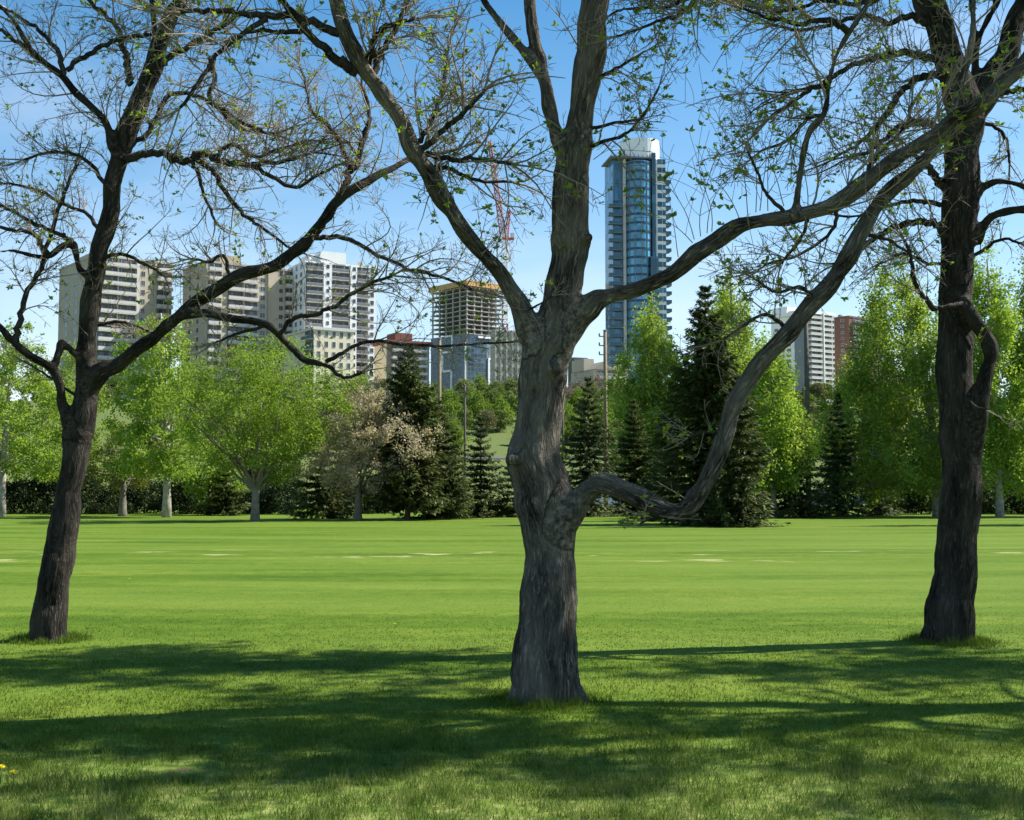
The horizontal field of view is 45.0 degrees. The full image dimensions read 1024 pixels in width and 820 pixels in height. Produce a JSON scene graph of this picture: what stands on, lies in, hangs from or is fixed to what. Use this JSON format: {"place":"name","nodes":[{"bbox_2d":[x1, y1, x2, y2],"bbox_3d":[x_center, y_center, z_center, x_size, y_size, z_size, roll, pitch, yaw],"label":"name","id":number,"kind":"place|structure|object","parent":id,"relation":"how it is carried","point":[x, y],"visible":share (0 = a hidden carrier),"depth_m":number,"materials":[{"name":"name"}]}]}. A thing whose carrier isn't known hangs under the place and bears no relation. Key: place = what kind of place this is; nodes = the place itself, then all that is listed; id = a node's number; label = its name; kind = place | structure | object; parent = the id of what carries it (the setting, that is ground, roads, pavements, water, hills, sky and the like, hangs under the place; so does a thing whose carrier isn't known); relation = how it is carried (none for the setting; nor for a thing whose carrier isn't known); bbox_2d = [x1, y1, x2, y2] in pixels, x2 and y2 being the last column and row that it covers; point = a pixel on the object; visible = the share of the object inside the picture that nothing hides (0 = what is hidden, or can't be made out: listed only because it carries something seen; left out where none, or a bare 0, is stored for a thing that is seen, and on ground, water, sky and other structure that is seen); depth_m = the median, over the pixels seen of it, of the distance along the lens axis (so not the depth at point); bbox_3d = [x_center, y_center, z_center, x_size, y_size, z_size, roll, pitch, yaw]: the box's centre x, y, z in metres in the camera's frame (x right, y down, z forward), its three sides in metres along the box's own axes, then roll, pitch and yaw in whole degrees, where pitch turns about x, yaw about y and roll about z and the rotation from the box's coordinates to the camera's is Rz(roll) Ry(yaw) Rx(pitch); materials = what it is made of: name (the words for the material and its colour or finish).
{"place":"outdoors","nodes":[
{"label":"outdoors","id":0,"kind":"place"},
{"bbox_2d":[0,399,1023,819],"bbox_3d":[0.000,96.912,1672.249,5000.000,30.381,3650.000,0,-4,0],"label":"ground","id":1,"kind":"structure","parent":0,"point":[140,563],"depth_m":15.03,"materials":[{"name":"plant"}]},
{"bbox_2d":[6,479,24,513],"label":"dark shrub","id":2,"kind":"object","parent":1,"relation":"on","point":[14,500],"visible":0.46,"depth_m":87.95,"materials":[{"name":"green plant"}]},
{"bbox_2d":[6,474,49,513],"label":"dark shrub","id":3,"kind":"object","parent":1,"relation":"on","point":[34,504],"visible":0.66,"depth_m":88.64,"materials":[{"name":"green plant"}]},
{"bbox_2d":[17,468,58,513],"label":"dark shrub","id":4,"kind":"object","parent":1,"relation":"on","point":[52,487],"visible":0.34,"depth_m":89.92,"materials":[{"name":"green plant"}]},
{"bbox_2d":[0,316,105,516],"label":"birch tree","id":5,"kind":"object","parent":1,"relation":"on","point":[18,446],"visible":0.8,"depth_m":78.61,"materials":[{"name":"green plant"}]},
{"bbox_2d":[18,338,123,494],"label":"poplar tree","id":6,"kind":"object","parent":1,"relation":"on","point":[66,376],"visible":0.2,"depth_m":91.65,"materials":[{"name":"green plant"}]},
{"bbox_2d":[44,473,117,513],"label":"dark shrub","id":7,"kind":"object","parent":1,"relation":"on","point":[90,497],"visible":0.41,"depth_m":87.46,"materials":[{"name":"green plant"}]},
{"bbox_2d":[82,478,139,513],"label":"dark shrub","id":8,"kind":"object","parent":1,"relation":"on","point":[129,505],"visible":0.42,"depth_m":88.62,"materials":[{"name":"green plant"}]},
{"bbox_2d":[58,252,173,399],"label":"apartment tower","id":9,"kind":"structure","parent":1,"relation":"on","point":[129,306],"depth_m":443.30,"materials":[{"name":"beige concrete"}]},
{"bbox_2d":[97,341,131,349],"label":"balcony door","id":10,"kind":"structure","parent":9,"relation":"in","point":[99,343],"depth_m":435.55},
{"bbox_2d":[97,331,133,341],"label":"balcony door","id":11,"kind":"structure","parent":9,"relation":"in","point":[105,334],"depth_m":436.35,"materials":[{"name":"glass"}]},
{"bbox_2d":[99,313,134,323],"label":"balcony door","id":12,"kind":"structure","parent":9,"relation":"in","point":[103,315],"depth_m":437.90,"materials":[{"name":"glass"}]},
{"bbox_2d":[101,303,134,313],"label":"balcony door","id":13,"kind":"structure","parent":9,"relation":"in","point":[121,307],"depth_m":439.02,"materials":[{"name":"glass"}]},
{"bbox_2d":[101,294,134,304],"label":"balcony door","id":14,"kind":"structure","parent":9,"relation":"in","point":[114,297],"depth_m":438.92,"materials":[{"name":"glass"}]},
{"bbox_2d":[102,285,134,295],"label":"balcony door","id":15,"kind":"structure","parent":9,"relation":"in","point":[120,288],"depth_m":439.29,"materials":[{"name":"glass"}]},
{"bbox_2d":[105,275,134,285],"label":"balcony door","id":16,"kind":"structure","parent":9,"relation":"in","point":[111,278],"depth_m":439.51,"materials":[{"name":"glass"}]},
{"bbox_2d":[106,267,135,276],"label":"balcony door","id":17,"kind":"structure","parent":9,"relation":"in","point":[125,270],"depth_m":440.04,"materials":[{"name":"glass"}]},
{"bbox_2d":[107,258,135,267],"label":"balcony door","id":18,"kind":"structure","parent":9,"relation":"in","point":[111,259],"depth_m":440.69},
{"bbox_2d":[106,375,128,397],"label":"hillside tree","id":19,"kind":"object","parent":1,"relation":"on","point":[113,385],"visible":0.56,"depth_m":345.71,"materials":[{"name":"green plant"}]},
{"bbox_2d":[82,419,176,515],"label":"birch tree","id":20,"kind":"object","parent":1,"relation":"on","point":[124,484],"visible":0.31,"depth_m":80.52,"materials":[{"name":"green plant"}]},
{"bbox_2d":[107,472,172,512],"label":"dark shrub","id":21,"kind":"object","parent":1,"relation":"on","point":[135,495],"visible":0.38,"depth_m":89.90,"materials":[{"name":"green plant"}]},
{"bbox_2d":[96,310,217,517],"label":"birch tree","id":22,"kind":"object","parent":1,"relation":"on","point":[165,457],"visible":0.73,"depth_m":76.03,"materials":[{"name":"green plant"}]},
{"bbox_2d":[140,469,214,513],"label":"dark shrub","id":23,"kind":"object","parent":1,"relation":"on","point":[177,496],"visible":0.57,"depth_m":86.92,"materials":[{"name":"green plant"}]},
{"bbox_2d":[175,484,219,513],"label":"dark shrub","id":24,"kind":"object","parent":1,"relation":"on","point":[184,500],"visible":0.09,"depth_m":88.25,"materials":[{"name":"green plant"}]},
{"bbox_2d":[161,439,247,513],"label":"shrub","id":25,"kind":"object","parent":1,"relation":"on","point":[207,471],"visible":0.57,"depth_m":83.40,"materials":[{"name":"green plant"}]},
{"bbox_2d":[190,466,250,515],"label":"spruce tree","id":26,"kind":"object","parent":1,"relation":"on","point":[221,502],"visible":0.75,"depth_m":82.39,"materials":[{"name":"green plant"}]},
{"bbox_2d":[196,419,246,449],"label":"hillside tree","id":27,"kind":"object","parent":1,"relation":"on","point":[219,431],"visible":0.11,"depth_m":218.16,"materials":[{"name":"green plant"}]},
{"bbox_2d":[181,255,293,386],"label":"apartment tower","id":28,"kind":"structure","parent":1,"relation":"on","point":[270,305],"depth_m":439.96,"materials":[{"name":"beige concrete"}]},
{"bbox_2d":[227,309,256,315],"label":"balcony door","id":29,"kind":"structure","parent":28,"relation":"in","point":[246,312],"depth_m":439.94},
{"bbox_2d":[227,300,256,309],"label":"balcony door","id":30,"kind":"structure","parent":28,"relation":"in","point":[233,302],"depth_m":439.18,"materials":[{"name":"glass"}]},
{"bbox_2d":[228,291,256,300],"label":"balcony door","id":31,"kind":"structure","parent":28,"relation":"in","point":[232,293],"depth_m":439.35,"materials":[{"name":"glass"}]},
{"bbox_2d":[219,475,286,512],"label":"dark shrub","id":32,"kind":"object","parent":1,"relation":"on","point":[240,501],"visible":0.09,"depth_m":89.59,"materials":[{"name":"green plant"}]},
{"bbox_2d":[146,326,374,521],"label":"elm tree","id":33,"kind":"object","parent":1,"relation":"on","point":[256,461],"visible":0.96,"depth_m":65.75,"materials":[{"name":"green plant"}]},
{"bbox_2d":[0,0,538,641],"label":"budding tree","id":34,"kind":"object","parent":1,"relation":"on","point":[48,616],"visible":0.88,"depth_m":13.27,"materials":[{"name":"brown plant"}]},
{"bbox_2d":[241,465,311,513],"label":"dark shrub","id":35,"kind":"object","parent":1,"relation":"on","point":[271,500],"visible":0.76,"depth_m":86.92,"materials":[{"name":"green plant"}]},
{"bbox_2d":[283,322,355,399],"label":"apartment block","id":36,"kind":"structure","parent":1,"relation":"on","point":[342,338],"depth_m":411.46,"materials":[{"name":"beige concrete"}]},
{"bbox_2d":[278,451,364,518],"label":"spruce tree","id":37,"kind":"object","parent":1,"relation":"on","point":[322,497],"visible":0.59,"depth_m":72.35,"materials":[{"name":"green plant"}]},
{"bbox_2d":[288,251,376,385],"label":"apartment tower","id":38,"kind":"structure","parent":1,"relation":"on","point":[340,269],"depth_m":446.28,"materials":[{"name":"concrete"}]},
{"bbox_2d":[321,476,375,513],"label":"dark shrub","id":39,"kind":"object","parent":1,"relation":"on","point":[347,496],"visible":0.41,"depth_m":88.12,"materials":[{"name":"green plant"}]},
{"bbox_2d":[276,372,444,519],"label":"crab apple tree","id":40,"kind":"object","parent":1,"relation":"on","point":[364,456],"visible":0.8,"depth_m":68.72,"materials":[{"name":"grey plant"}]},
{"bbox_2d":[362,474,400,512],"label":"dark shrub","id":41,"kind":"object","parent":1,"relation":"on","point":[373,508],"visible":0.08,"depth_m":89.95,"materials":[{"name":"green plant"}]},
{"bbox_2d":[373,333,432,386],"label":"apartment block","id":42,"kind":"structure","parent":1,"relation":"on","point":[385,362],"depth_m":431.44,"materials":[{"name":"beige concrete"}]},
{"bbox_2d":[362,346,455,519],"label":"spruce tree","id":43,"kind":"object","parent":1,"relation":"on","point":[407,496],"visible":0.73,"depth_m":69.36,"materials":[{"name":"green plant"}]},
{"bbox_2d":[419,338,441,450],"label":"utility pole","id":44,"kind":"object","parent":1,"relation":"on","point":[439,372],"visible":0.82,"depth_m":112.35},
{"bbox_2d":[391,399,485,518],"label":"spruce tree","id":45,"kind":"object","parent":1,"relation":"on","point":[454,448],"visible":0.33,"depth_m":73.59,"materials":[{"name":"green plant"}]},
{"bbox_2d":[441,389,461,416],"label":"hillside tree","id":46,"kind":"object","parent":1,"relation":"on","point":[455,405],"visible":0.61,"depth_m":289.67,"materials":[{"name":"green plant"}]},
{"bbox_2d":[435,407,470,432],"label":"hillside tree","id":47,"kind":"object","parent":1,"relation":"on","point":[450,416],"visible":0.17,"depth_m":244.85,"materials":[{"name":"green plant"}]},
{"bbox_2d":[432,454,474,518],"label":"spruce tree","id":48,"kind":"object","parent":1,"relation":"on","point":[452,489],"visible":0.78,"depth_m":71.02,"materials":[{"name":"green plant"}]},
{"bbox_2d":[442,418,472,447],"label":"hillside tree","id":49,"kind":"object","parent":1,"relation":"on","point":[454,425],"visible":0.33,"depth_m":237.90,"materials":[{"name":"green plant"}]},
{"bbox_2d":[450,393,471,409],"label":"hillside tree","id":50,"kind":"object","parent":1,"relation":"on","point":[461,398],"visible":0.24,"depth_m":301.54,"materials":[{"name":"green plant"}]},
{"bbox_2d":[456,384,473,475],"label":"utility pole","id":51,"kind":"object","parent":1,"relation":"on","point":[464,390],"visible":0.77,"depth_m":130.17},
{"bbox_2d":[454,406,476,429],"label":"hillside tree","id":52,"kind":"object","parent":1,"relation":"on","point":[469,415],"visible":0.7,"depth_m":273.09,"materials":[{"name":"green plant"}]},
{"bbox_2d":[428,280,504,397],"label":"unfinished tower","id":53,"kind":"structure","parent":1,"relation":"on","point":[459,308],"depth_m":613.83,"materials":[{"name":"concrete"}]},
{"bbox_2d":[453,378,481,394],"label":"hillside tree","id":54,"kind":"object","parent":1,"relation":"on","point":[461,383],"visible":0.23,"depth_m":352.41,"materials":[{"name":"green plant"}]},
{"bbox_2d":[466,390,491,418],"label":"hillside tree","id":55,"kind":"object","parent":1,"relation":"on","point":[477,404],"visible":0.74,"depth_m":293.61,"materials":[{"name":"green plant"}]},
{"bbox_2d":[459,416,509,517],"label":"spruce tree","id":56,"kind":"object","parent":1,"relation":"on","point":[484,484],"visible":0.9,"depth_m":76.63,"materials":[{"name":"green plant"}]},
{"bbox_2d":[470,409,499,433],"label":"hillside tree","id":57,"kind":"object","parent":1,"relation":"on","point":[489,417],"visible":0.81,"depth_m":270.26,"materials":[{"name":"green plant"}]},
{"bbox_2d":[484,388,500,409],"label":"hillside tree","id":58,"kind":"object","parent":1,"relation":"on","point":[494,397],"visible":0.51,"depth_m":313.97,"materials":[{"name":"green plant"}]},
{"bbox_2d":[481,381,507,397],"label":"hillside tree","id":59,"kind":"object","parent":1,"relation":"on","point":[492,385],"visible":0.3,"depth_m":332.68,"materials":[{"name":"green plant"}]},
{"bbox_2d":[479,395,517,429],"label":"hillside tree","id":60,"kind":"object","parent":1,"relation":"on","point":[504,406],"visible":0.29,"depth_m":279.88,"materials":[{"name":"green plant"}]},
{"bbox_2d":[488,141,513,329],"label":"tower crane","id":61,"kind":"object","parent":1,"relation":"on","point":[511,237],"visible":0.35,"depth_m":634.72,"materials":[{"name":"metal"}]},
{"bbox_2d":[485,466,516,516],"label":"spruce tree","id":62,"kind":"object","parent":1,"relation":"on","point":[511,511],"visible":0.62,"depth_m":77.50,"materials":[{"name":"green plant"}]},
{"bbox_2d":[489,406,513,431],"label":"hillside tree","id":63,"kind":"object","parent":1,"relation":"on","point":[502,421],"visible":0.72,"depth_m":274.86,"materials":[{"name":"green plant"}]},
{"bbox_2d":[490,329,521,383],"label":"apartment block","id":64,"kind":"structure","parent":1,"relation":"on","point":[496,363],"depth_m":590.57,"materials":[{"name":"beige concrete"}]},
{"bbox_2d":[501,390,517,420],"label":"hillside tree","id":65,"kind":"object","parent":1,"relation":"on","point":[512,398],"visible":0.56,"depth_m":297.86,"materials":[{"name":"green plant"}]},
{"bbox_2d":[501,375,517,394],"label":"hillside tree","id":66,"kind":"object","parent":1,"relation":"on","point":[506,386],"visible":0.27,"depth_m":346.59,"materials":[{"name":"green plant"}]},
{"bbox_2d":[109,0,1023,706],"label":"budding tree","id":67,"kind":"object","parent":1,"relation":"on","point":[551,506],"visible":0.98,"depth_m":9.27,"materials":[{"name":"brown plant"}]},
{"bbox_2d":[561,411,580,436],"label":"hillside tree","id":68,"kind":"object","parent":1,"relation":"on","point":[566,426],"visible":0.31,"depth_m":262.33,"materials":[{"name":"green plant"}]},
{"bbox_2d":[568,386,593,409],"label":"hillside tree","id":69,"kind":"object","parent":1,"relation":"on","point":[575,396],"visible":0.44,"depth_m":324.95,"materials":[{"name":"green plant"}]},
{"bbox_2d":[583,372,610,390],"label":"hillside tree","id":70,"kind":"object","parent":1,"relation":"on","point":[598,380],"visible":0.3,"depth_m":372.54,"materials":[{"name":"grey plant"}]},
{"bbox_2d":[560,376,634,516],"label":"spruce tree","id":71,"kind":"object","parent":1,"relation":"on","point":[588,470],"visible":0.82,"depth_m":79.62,"materials":[{"name":"green plant"}]},
{"bbox_2d":[568,357,627,388],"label":"apartment block","id":72,"kind":"structure","parent":1,"relation":"on","point":[580,368],"depth_m":407.78,"materials":[{"name":"concrete"}]},
{"bbox_2d":[598,330,607,511],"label":"utility pole","id":73,"kind":"object","parent":1,"relation":"on","point":[604,345],"visible":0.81,"depth_m":100.27,"materials":[{"name":"metal"}]},
{"bbox_2d":[592,402,615,427],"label":"hillside tree","id":74,"kind":"object","parent":1,"relation":"on","point":[608,418],"visible":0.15,"depth_m":276.29,"materials":[{"name":"green plant"}]},
{"bbox_2d":[602,399,658,514],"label":"spruce tree","id":75,"kind":"object","parent":1,"relation":"on","point":[632,466],"visible":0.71,"depth_m":83.62,"materials":[{"name":"green plant"}]},
{"bbox_2d":[601,137,671,402],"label":"glass tower","id":76,"kind":"structure","parent":1,"relation":"on","point":[633,253],"depth_m":454.44,"materials":[{"name":"glass"}]},
{"bbox_2d":[601,288,701,485],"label":"poplar tree","id":77,"kind":"object","parent":1,"relation":"on","point":[647,394],"visible":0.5,"depth_m":95.39,"materials":[{"name":"green plant"}]},
{"bbox_2d":[621,414,693,520],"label":"spruce tree","id":78,"kind":"object","parent":1,"relation":"on","point":[648,486],"visible":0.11,"depth_m":67.81,"materials":[{"name":"green plant"}]},
{"bbox_2d":[642,285,771,525],"bbox_3d":[9.376,-0.160,60.750,6.883,12.118,7.813,-2,-4,32],"label":"spruce tree","id":79,"kind":"object","parent":1,"relation":"on","point":[698,380],"visible":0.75,"depth_m":60.08,"materials":[{"name":"green plant"}]},
{"bbox_2d":[681,269,785,493],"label":"poplar tree","id":80,"kind":"object","parent":1,"relation":"on","point":[724,302],"visible":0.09,"depth_m":95.48,"materials":[{"name":"green plant"}]},
{"bbox_2d":[700,375,790,526],"bbox_3d":[10.643,1.972,57.035,3.956,7.358,5.053,1,-4,-8],"label":"spruce tree","id":81,"kind":"object","parent":1,"relation":"on","point":[735,500],"visible":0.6,"depth_m":56.38,"materials":[{"name":"green plant"}]},
{"bbox_2d":[741,318,823,517],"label":"poplar tree","id":82,"kind":"object","parent":1,"relation":"on","point":[774,416],"visible":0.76,"depth_m":74.47,"materials":[{"name":"green plant"}]},
{"bbox_2d":[793,389,804,411],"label":"hillside tree","id":83,"kind":"object","parent":1,"relation":"on","point":[802,400],"visible":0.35,"depth_m":317.14,"materials":[{"name":"green plant"}]},
{"bbox_2d":[761,417,840,517],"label":"spruce tree","id":84,"kind":"object","parent":1,"relation":"on","point":[794,505],"visible":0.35,"depth_m":75.19,"materials":[{"name":"green plant"}]},
{"bbox_2d":[767,307,835,403],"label":"apartment tower","id":85,"kind":"structure","parent":1,"relation":"on","point":[821,345],"depth_m":475.96,"materials":[{"name":"concrete"}]},
{"bbox_2d":[804,323,811,516],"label":"utility pole","id":86,"kind":"object","parent":1,"relation":"on","point":[806,372],"visible":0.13,"depth_m":79.19,"materials":[{"name":"metal"}]},
{"bbox_2d":[799,381,827,404],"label":"hillside tree","id":87,"kind":"object","parent":1,"relation":"on","point":[816,389],"visible":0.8,"depth_m":367.29,"materials":[{"name":"green plant"}]},
{"bbox_2d":[804,424,853,463],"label":"hillside tree","id":88,"kind":"object","parent":1,"relation":"on","point":[824,433],"visible":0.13,"depth_m":222.28,"materials":[{"name":"green plant"}]},
{"bbox_2d":[805,393,889,516],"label":"spruce tree","id":89,"kind":"object","parent":1,"relation":"on","point":[844,510],"visible":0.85,"depth_m":79.47,"materials":[{"name":"green plant"}]},
{"bbox_2d":[832,315,885,401],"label":"apartment tower","id":90,"kind":"structure","parent":1,"relation":"on","point":[841,332],"depth_m":505.77,"materials":[{"name":"red brick"}]},
{"bbox_2d":[699,0,1023,643],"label":"budding tree","id":91,"kind":"object","parent":1,"relation":"on","point":[949,607],"visible":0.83,"depth_m":13.27,"materials":[{"name":"brown plant"}]},
{"bbox_2d":[856,445,906,515],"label":"spruce tree","id":92,"kind":"object","parent":1,"relation":"on","point":[884,511],"visible":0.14,"depth_m":83.45,"materials":[{"name":"green plant"}]},
{"bbox_2d":[810,242,975,516],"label":"poplar tree","id":93,"kind":"object","parent":1,"relation":"on","point":[916,467],"visible":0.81,"depth_m":78.89,"materials":[{"name":"green plant"}]},
{"bbox_2d":[892,482,932,513],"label":"dark shrub","id":94,"kind":"object","parent":1,"relation":"on","point":[917,506],"visible":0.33,"depth_m":87.14,"materials":[{"name":"green plant"}]},
{"bbox_2d":[908,269,986,485],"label":"poplar tree","id":95,"kind":"object","parent":1,"relation":"on","point":[936,312],"visible":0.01,"depth_m":112.69,"materials":[{"name":"green plant"}]},
{"bbox_2d":[923,235,1023,517],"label":"poplar tree","id":96,"kind":"object","parent":1,"relation":"on","point":[1003,327],"visible":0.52,"depth_m":76.12,"materials":[{"name":"green plant"}]},
{"bbox_2d":[982,475,1013,513],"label":"dark shrub","id":97,"kind":"object","parent":1,"relation":"on","point":[989,506],"visible":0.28,"depth_m":88.10,"materials":[{"name":"green plant"}]},
{"bbox_2d":[982,232,1023,510],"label":"poplar tree","id":98,"kind":"object","parent":1,"relation":"on","point":[1019,339],"visible":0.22,"depth_m":79.07,"materials":[{"name":"green plant"}]},
{"bbox_2d":[987,479,1023,512],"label":"dark shrub","id":99,"kind":"object","parent":1,"relation":"on","point":[1012,490],"visible":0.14,"depth_m":89.84,"materials":[{"name":"green plant"}]},
{"bbox_2d":[1005,483,1023,513],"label":"dark shrub","id":100,"kind":"object","parent":1,"relation":"on","point":[1019,505],"visible":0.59,"depth_m":87.72,"materials":[{"name":"green plant"}]},
{"bbox_2d":[0,0,1023,400],"label":"sky","id":101,"kind":"structure","parent":0,"point":[532,263],"materials":[{"name":"blue"}]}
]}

